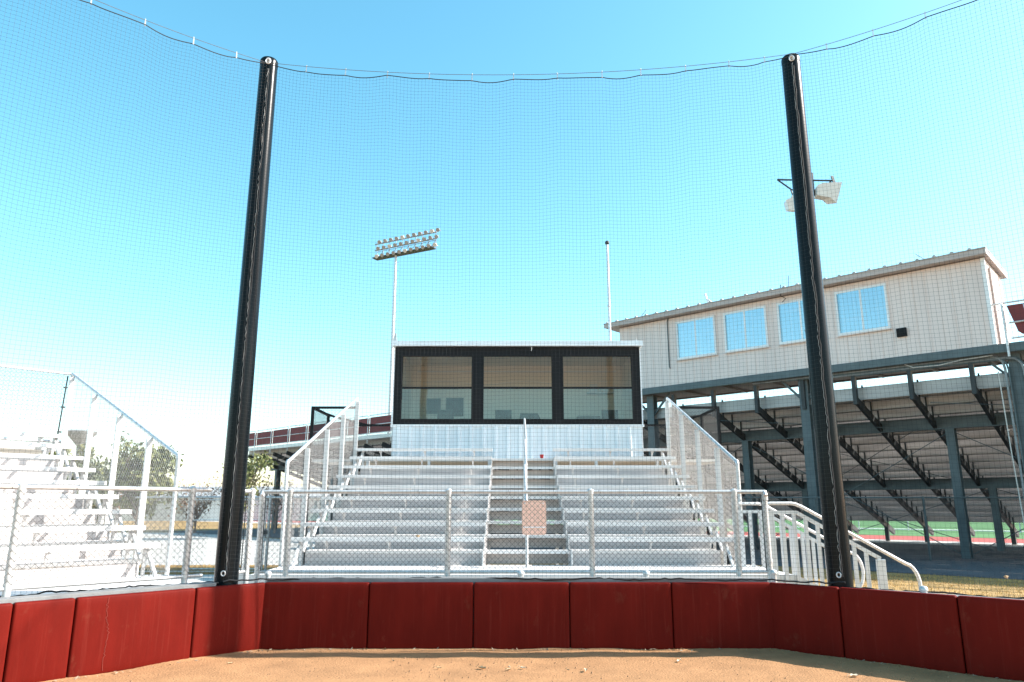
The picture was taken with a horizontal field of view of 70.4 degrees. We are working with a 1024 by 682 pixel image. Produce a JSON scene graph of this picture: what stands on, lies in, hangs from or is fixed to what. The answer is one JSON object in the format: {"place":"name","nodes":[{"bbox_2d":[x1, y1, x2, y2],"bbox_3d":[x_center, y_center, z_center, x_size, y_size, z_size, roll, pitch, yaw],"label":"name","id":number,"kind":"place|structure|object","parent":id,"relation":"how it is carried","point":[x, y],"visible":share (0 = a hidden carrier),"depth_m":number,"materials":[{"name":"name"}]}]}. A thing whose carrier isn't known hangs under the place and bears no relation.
{"place":"outdoors","nodes":[
{"label":"outdoors","id":0,"kind":"place"},
{"bbox_2d":[68,430,96,454],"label":"water tower","id":1,"kind":"structure","parent":0,"point":[74,433],"depth_m":155.53,"materials":[{"name":"metal"}]},
{"bbox_2d":[0,0,1023,486],"label":"sky","id":2,"kind":"structure","parent":0,"point":[491,40],"materials":[{"name":"blue"}]},
{"bbox_2d":[31,521,1023,596],"bbox_3d":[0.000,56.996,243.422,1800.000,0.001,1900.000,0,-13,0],"label":"ground","id":3,"kind":"structure","parent":0,"point":[203,527],"depth_m":16.65,"materials":[{"name":"plant"}]},
{"bbox_2d":[0,364,205,595],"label":"bleacher","id":4,"kind":"object","parent":3,"relation":"on","point":[52,468],"visible":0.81,"depth_m":11.41,"materials":[{"name":"metal"}]},
{"bbox_2d":[138,575,213,580],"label":"walkway","id":5,"kind":"structure","parent":3,"relation":"on","point":[205,577],"depth_m":16.82,"materials":[{"name":"concrete"}]},
{"bbox_2d":[218,488,255,583],"bbox_3d":[-3.405,2.732,8.810,0.084,1.875,0.522,-8,-15,31],"label":"chain link fence","id":6,"kind":"object","parent":5,"relation":"on","point":[247,546],"visible":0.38,"depth_m":9.03,"materials":[{"name":"metal"}]},
{"bbox_2d":[238,562,243,583],"bbox_3d":[-4.106,3.671,10.659,0.316,0.829,0.044,0,-13,0],"label":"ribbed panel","id":7,"kind":"object","parent":5,"relation":"on","point":[240,577],"visible":0.04,"depth_m":10.70,"materials":[{"name":"metal"}]},
{"bbox_2d":[264,571,271,581],"bbox_3d":[-3.020,3.270,8.897,0.090,0.864,0.090,0,-13,0],"label":"capped pipe","id":8,"kind":"object","parent":5,"relation":"on","point":[266,573],"visible":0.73,"depth_m":8.95,"materials":[{"name":"metal"}]},
{"bbox_2d":[253,488,772,582],"bbox_3d":[0.020,2.804,9.116,6.524,1.870,0.102,0,-13,0],"label":"chain link fence","id":9,"kind":"object","parent":5,"relation":"on","point":[447,571],"visible":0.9,"depth_m":9.17,"materials":[{"name":"metal"}]},
{"bbox_2d":[522,501,545,534],"bbox_3d":[0.365,2.913,11.964,0.400,0.550,0.019,0,-13,0],"label":"sign panel","id":10,"kind":"object","parent":9,"relation":"attached to","point":[535,522],"visible":0.74,"depth_m":11.96,"materials":[{"name":"metal"}]},
{"bbox_2d":[517,570,523,576],"bbox_3d":[0.110,3.261,8.878,0.090,0.874,0.090,0,-13,0],"label":"capped pipe","id":11,"kind":"object","parent":5,"relation":"on","point":[520,573],"visible":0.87,"depth_m":8.94,"materials":[{"name":"metal"}]},
{"bbox_2d":[248,397,795,583],"bbox_3d":[0.118,3.003,15.492,8.064,4.308,9.324,0,-13,0],"label":"bleacher","id":12,"kind":"object","parent":5,"relation":"on","point":[632,469],"visible":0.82,"depth_m":14.04,"materials":[{"name":"metal"}]},
{"bbox_2d":[390,333,643,457],"bbox_3d":[0.140,1.655,19.583,6.430,3.200,2.775,0,-13,0],"label":"scorers booth","id":13,"kind":"object","parent":12,"relation":"on","point":[627,435],"visible":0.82,"depth_m":18.63,"materials":[{"name":"metal"}]},
{"bbox_2d":[399,354,473,420],"bbox_3d":[-1.913,1.182,18.452,1.853,1.698,0.090,0,-13,0],"label":"window","id":14,"kind":"structure","parent":13,"relation":"in","point":[402,355],"depth_m":18.41,"materials":[{"name":"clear glass"}]},
{"bbox_2d":[481,354,553,420],"bbox_3d":[0.143,1.182,18.452,1.819,1.698,0.090,0,-13,0],"label":"window","id":15,"kind":"structure","parent":13,"relation":"in","point":[483,355],"depth_m":18.41,"materials":[{"name":"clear glass"}]},
{"bbox_2d":[561,354,634,420],"bbox_3d":[2.175,1.182,18.452,1.830,1.698,0.090,0,-13,0],"label":"window","id":16,"kind":"structure","parent":13,"relation":"in","point":[562,355],"depth_m":18.41,"materials":[{"name":"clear glass"}]},
{"bbox_2d":[643,406,728,564],"bbox_3d":[4.297,3.854,18.814,1.957,4.120,1.670,0,-13,0],"label":"platform guard","id":17,"kind":"object","parent":12,"relation":"attached to","point":[716,416],"visible":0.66,"depth_m":18.36,"materials":[{"name":"silver metal"}]},
{"bbox_2d":[643,570,648,576],"bbox_3d":[1.660,3.261,8.878,0.090,0.874,0.090,0,-13,0],"label":"capped pipe","id":18,"kind":"object","parent":5,"relation":"on","point":[646,572],"visible":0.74,"depth_m":8.94,"materials":[{"name":"metal"}]},
{"bbox_2d":[102,533,314,564],"bbox_3d":[-42.000,9.524,34.497,76.000,0.001,28.500,0,-13,0],"label":"concrete apron","id":19,"kind":"object","parent":3,"relation":"on","point":[209,544],"depth_m":27.98,"materials":[{"name":"grey concrete"}]},
{"bbox_2d":[48,444,98,479],"bbox_3d":[-23.951,7.980,39.166,2.495,5.102,3.067,-8,-15,32],"label":"tree","id":20,"kind":"object","parent":19,"relation":"on","point":[78,450],"visible":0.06,"depth_m":39.33,"materials":[{"name":"green plant"}]},
{"bbox_2d":[63,457,138,518],"bbox_3d":[-18.793,6.674,31.344,4.522,4.179,4.307,-8,-15,30],"label":"tree","id":21,"kind":"object","parent":19,"relation":"on","point":[93,479],"visible":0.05,"depth_m":31.40,"materials":[{"name":"green plant"}]},
{"bbox_2d":[90,431,183,549],"bbox_3d":[-14.729,5.883,28.692,3.603,4.549,3.106,0,-13,0],"label":"tree","id":22,"kind":"object","parent":19,"relation":"on","point":[169,460],"visible":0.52,"depth_m":28.20,"materials":[{"name":"green plant"}]},
{"bbox_2d":[167,470,221,532],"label":"tree","id":23,"kind":"object","parent":19,"relation":"on","point":[196,506],"visible":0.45,"depth_m":44.77,"materials":[{"name":"green plant"}]},
{"bbox_2d":[222,450,277,511],"bbox_3d":[-13.524,7.852,37.298,3.071,4.523,3.294,0,-13,0],"label":"tree","id":24,"kind":"object","parent":19,"relation":"on","point":[263,462],"visible":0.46,"depth_m":37.25,"materials":[{"name":"green plant"}]},
{"bbox_2d":[112,486,329,520],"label":"outbuilding","id":25,"kind":"structure","parent":3,"relation":"on","point":[216,513],"depth_m":82.10,"materials":[{"name":"metal"}]},
{"bbox_2d":[175,503,184,512],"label":"window","id":26,"kind":"structure","parent":25,"relation":"in","point":[178,507],"depth_m":81.46,"materials":[{"name":"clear glass"}]},
{"bbox_2d":[130,496,335,572],"bbox_3d":[-7.000,4.862,18.252,5.203,1.905,0.132,0,-13,0],"label":"chain link fence","id":27,"kind":"object","parent":3,"relation":"on","point":[264,541],"visible":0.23,"depth_m":18.28,"materials":[{"name":"metal"}]},
{"bbox_2d":[303,406,390,564],"bbox_3d":[-4.082,3.854,18.814,2.047,4.120,1.670,0,-13,0],"label":"platform guard","id":28,"kind":"object","parent":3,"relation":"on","point":[318,410],"visible":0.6,"depth_m":18.36,"materials":[{"name":"silver metal"}]},
{"bbox_2d":[267,577,767,631],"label":"wall","id":29,"kind":"structure","parent":3,"relation":"on","point":[397,579],"depth_m":8.74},
{"bbox_2d":[260,582,369,649],"bbox_3d":[-2.333,3.255,8.601,1.257,0.752,0.117,0,-13,0],"label":"wall pad","id":30,"kind":"object","parent":29,"relation":"attached to","point":[300,615],"depth_m":8.55,"materials":[{"name":"plastic"}]},
{"bbox_2d":[367,582,473,648],"bbox_3d":[-1.079,3.255,8.601,1.235,0.752,0.117,0,-13,0],"label":"wall pad","id":31,"kind":"object","parent":29,"relation":"attached to","point":[429,615],"depth_m":8.55,"materials":[{"name":"plastic"}]},
{"bbox_2d":[473,582,569,648],"bbox_3d":[0.113,3.255,8.601,1.132,0.752,0.117,0,-13,0],"label":"wall pad","id":32,"kind":"object","parent":29,"relation":"attached to","point":[520,615],"depth_m":8.55,"materials":[{"name":"plastic"}]},
{"bbox_2d":[569,582,673,649],"bbox_3d":[1.290,3.255,8.601,1.207,0.752,0.117,0,-13,0],"label":"wall pad","id":33,"kind":"object","parent":29,"relation":"attached to","point":[630,615],"depth_m":8.55,"materials":[{"name":"plastic"}]},
{"bbox_2d":[670,582,774,648],"bbox_3d":[2.497,3.255,8.601,1.189,0.752,0.117,0,-13,0],"label":"wall pad","id":34,"kind":"object","parent":29,"relation":"attached to","point":[713,615],"depth_m":8.55,"materials":[{"name":"plastic"}]},
{"bbox_2d":[770,582,844,657],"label":"wall pad","id":35,"kind":"object","parent":29,"relation":"attached to","point":[807,619],"depth_m":8.28,"materials":[{"name":"plastic"}]},
{"bbox_2d":[605,240,611,340],"bbox_3d":[2.880,1.584,20.919,0.140,9.480,0.136,0,-13,0],"label":"mast","id":36,"kind":"object","parent":3,"relation":"on","point":[608,293],"visible":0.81,"depth_m":21.59,"materials":[{"name":"metal"}]},
{"bbox_2d":[770,569,776,582],"bbox_3d":[3.220,3.247,8.840,0.090,0.884,0.090,0,-13,0],"label":"capped pipe","id":37,"kind":"object","parent":3,"relation":"on","point":[773,572],"visible":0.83,"depth_m":8.90,"materials":[{"name":"metal"}]},
{"bbox_2d":[777,174,841,211],"bbox_3d":[7.900,0.534,18.286,1.639,10.360,0.400,0,-13,0],"label":"twin floodlight","id":38,"kind":"object","parent":3,"relation":"on","point":[829,190],"visible":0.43,"depth_m":19.13,"materials":[{"name":"white metal"}]},
{"bbox_2d":[738,502,921,588],"bbox_3d":[4.862,3.418,11.375,2.235,1.748,1.560,0,-13,0],"label":"access stair","id":39,"kind":"object","parent":3,"relation":"on","point":[793,542],"visible":0.34,"depth_m":10.73,"materials":[{"name":"metal"}]},
{"bbox_2d":[43,647,1023,681],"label":"infield dirt","id":40,"kind":"structure","parent":0,"point":[359,665],"depth_m":7.51,"materials":[{"name":"brown soil"}]},
{"bbox_2d":[0,482,211,596],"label":"chain link fence","id":41,"kind":"object","parent":40,"relation":"on","point":[7,588],"visible":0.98,"depth_m":7.66,"materials":[{"name":"metal"}]},
{"bbox_2d":[0,582,215,603],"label":"wall","id":42,"kind":"structure","parent":40,"relation":"on","point":[13,599],"depth_m":7.47,"materials":[{"name":"grey concrete"}]},
{"bbox_2d":[0,603,12,681],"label":"wall pad","id":43,"kind":"object","parent":42,"relation":"attached to","point":[5,613],"depth_m":6.73,"materials":[{"name":"plastic"}]},
{"bbox_2d":[2,598,74,681],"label":"wall pad","id":44,"kind":"object","parent":42,"relation":"attached to","point":[38,642],"depth_m":6.91,"materials":[{"name":"plastic"}]},
{"bbox_2d":[66,588,195,676],"bbox_3d":[-3.943,3.021,7.572,0.118,0.752,1.192,-12,-17,42],"label":"wall pad","id":45,"kind":"object","parent":42,"relation":"attached to","point":[116,632],"depth_m":7.49,"materials":[{"name":"plastic"}]},
{"bbox_2d":[189,582,264,657],"bbox_3d":[-3.245,3.187,8.304,0.117,0.752,0.842,-12,-17,42],"label":"wall pad","id":46,"kind":"object","parent":42,"relation":"attached to","point":[227,619],"depth_m":8.24,"materials":[{"name":"plastic"}]},
{"bbox_2d":[214,56,277,585],"bbox_3d":[-3.379,-0.166,9.244,0.274,7.720,0.320,3,-13,-14],"label":"net pole","id":47,"kind":"object","parent":40,"relation":"on","point":[230,522],"visible":0.93,"depth_m":9.12,"materials":[{"name":"black metal"}]},
{"bbox_2d":[0,0,1023,598],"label":"backstop net","id":48,"kind":"object","parent":47,"relation":"hanging from","point":[472,388],"visible":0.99,"depth_m":8.88,"materials":[{"name":"fabric"}]},
{"bbox_2d":[74,650,950,681],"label":"dirt clods","id":49,"kind":"object","parent":40,"relation":"on","point":[540,666],"visible":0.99,"depth_m":7.53,"materials":[{"name":"brown soil"}]},
{"bbox_2d":[781,53,853,587],"bbox_3d":[3.792,-0.166,9.040,0.274,7.630,0.320,-5,-14,19],"label":"net pole","id":50,"kind":"object","parent":40,"relation":"on","point":[838,541],"visible":0.95,"depth_m":8.92,"materials":[{"name":"black metal"}]},
{"bbox_2d":[919,586,927,592],"bbox_3d":[4.410,3.022,7.692,0.090,0.814,0.090,0,-13,0],"label":"capped pipe","id":51,"kind":"object","parent":40,"relation":"on","point":[923,589],"visible":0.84,"depth_m":7.75,"materials":[{"name":"metal"}]},
{"bbox_2d":[876,589,1023,599],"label":"wall","id":52,"kind":"structure","parent":40,"relation":"on","point":[956,595],"depth_m":7.55,"materials":[{"name":"grey concrete"}]},
{"bbox_2d":[839,587,966,673],"bbox_3d":[4.116,3.051,7.705,1.152,0.752,0.117,-11,-17,41],"label":"wall pad","id":53,"kind":"object","parent":52,"relation":"attached to","point":[918,629],"depth_m":7.63,"materials":[{"name":"plastic"}]},
{"bbox_2d":[957,595,1023,680],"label":"wall pad","id":54,"kind":"object","parent":52,"relation":"attached to","point":[992,629],"depth_m":7.11,"materials":[{"name":"plastic"}]},
{"bbox_2d":[174,528,1023,579],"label":"pavement","id":55,"kind":"structure","parent":0,"point":[953,564],"depth_m":22.71,"materials":[{"name":"concrete"}]},
{"bbox_2d":[252,475,298,532],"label":"tree","id":56,"kind":"object","parent":55,"relation":"on","point":[276,511],"visible":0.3,"depth_m":44.74,"materials":[{"name":"green plant"}]},
{"bbox_2d":[248,299,1023,558],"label":"grandstand","id":57,"kind":"object","parent":55,"relation":"on","point":[753,454],"visible":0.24,"depth_m":27.45,"materials":[{"name":"grey metal"}]},
{"bbox_2d":[604,247,1010,388],"bbox_3d":[10.155,-0.408,27.183,13.900,3.581,3.472,-12,-17,41],"label":"press box","id":58,"kind":"object","parent":57,"relation":"on","point":[658,366],"visible":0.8,"depth_m":24.40,"materials":[{"name":"metal"}]},
{"bbox_2d":[675,315,717,360],"bbox_3d":[7.106,-0.101,28.071,1.745,1.561,0.089,-12,-17,41],"label":"window","id":59,"kind":"structure","parent":58,"relation":"in","point":[704,348],"depth_m":28.06,"materials":[{"name":"blue glass"}]},
{"bbox_2d":[723,306,769,353],"bbox_3d":[8.594,-0.406,26.730,1.733,1.561,0.089,-12,-17,41],"label":"window","id":60,"kind":"structure","parent":58,"relation":"in","point":[758,332],"depth_m":26.74,"materials":[{"name":"blue glass"}]},
{"bbox_2d":[776,299,805,345],"bbox_3d":[10.103,-0.714,25.372,1.709,1.561,0.089,-12,-17,41],"label":"window","id":61,"kind":"structure","parent":58,"relation":"in","point":[798,330],"depth_m":25.63,"materials":[{"name":"blue glass"}]},
{"bbox_2d":[834,283,891,336],"bbox_3d":[11.586,-1.018,24.037,1.709,1.561,0.089,-12,-17,41],"label":"window","id":62,"kind":"structure","parent":58,"relation":"in","point":[847,295],"depth_m":24.03,"materials":[{"name":"blue glass"}]},
{"bbox_2d":[991,272,1005,343],"bbox_3d":[15.074,-0.916,22.383,0.108,2.350,1.068,-12,-17,41],"label":"door","id":63,"kind":"structure","parent":58,"relation":"in","point":[997,295],"depth_m":22.37,"materials":[{"name":"metal"}]},
{"bbox_2d":[725,496,1023,560],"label":"chain link fence","id":64,"kind":"object","parent":55,"relation":"on","point":[925,526],"visible":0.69,"depth_m":22.48,"materials":[{"name":"metal"}]},
{"bbox_2d":[205,521,1023,546],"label":"concrete path","id":65,"kind":"structure","parent":0,"point":[935,542],"depth_m":33.32,"materials":[{"name":"grey concrete"}]},
{"bbox_2d":[257,521,1023,542],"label":"running track","id":66,"kind":"structure","parent":0,"point":[938,538],"depth_m":37.39,"materials":[{"name":"red rubber"}]},
{"bbox_2d":[372,228,439,432],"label":"stadium light","id":67,"kind":"object","parent":66,"relation":"on","point":[429,247],"visible":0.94,"depth_m":75.25,"materials":[{"name":"metal"}]},
{"bbox_2d":[496,519,1023,538],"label":"turf field","id":68,"kind":"structure","parent":0,"point":[933,524],"depth_m":53.86,"materials":[{"name":"green plant"}]},
{"bbox_2d":[501,519,1020,532],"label":"chain link fence","id":69,"kind":"object","parent":68,"relation":"on","point":[904,527],"visible":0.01,"depth_m":49.39,"materials":[{"name":"metal"}]}
]}

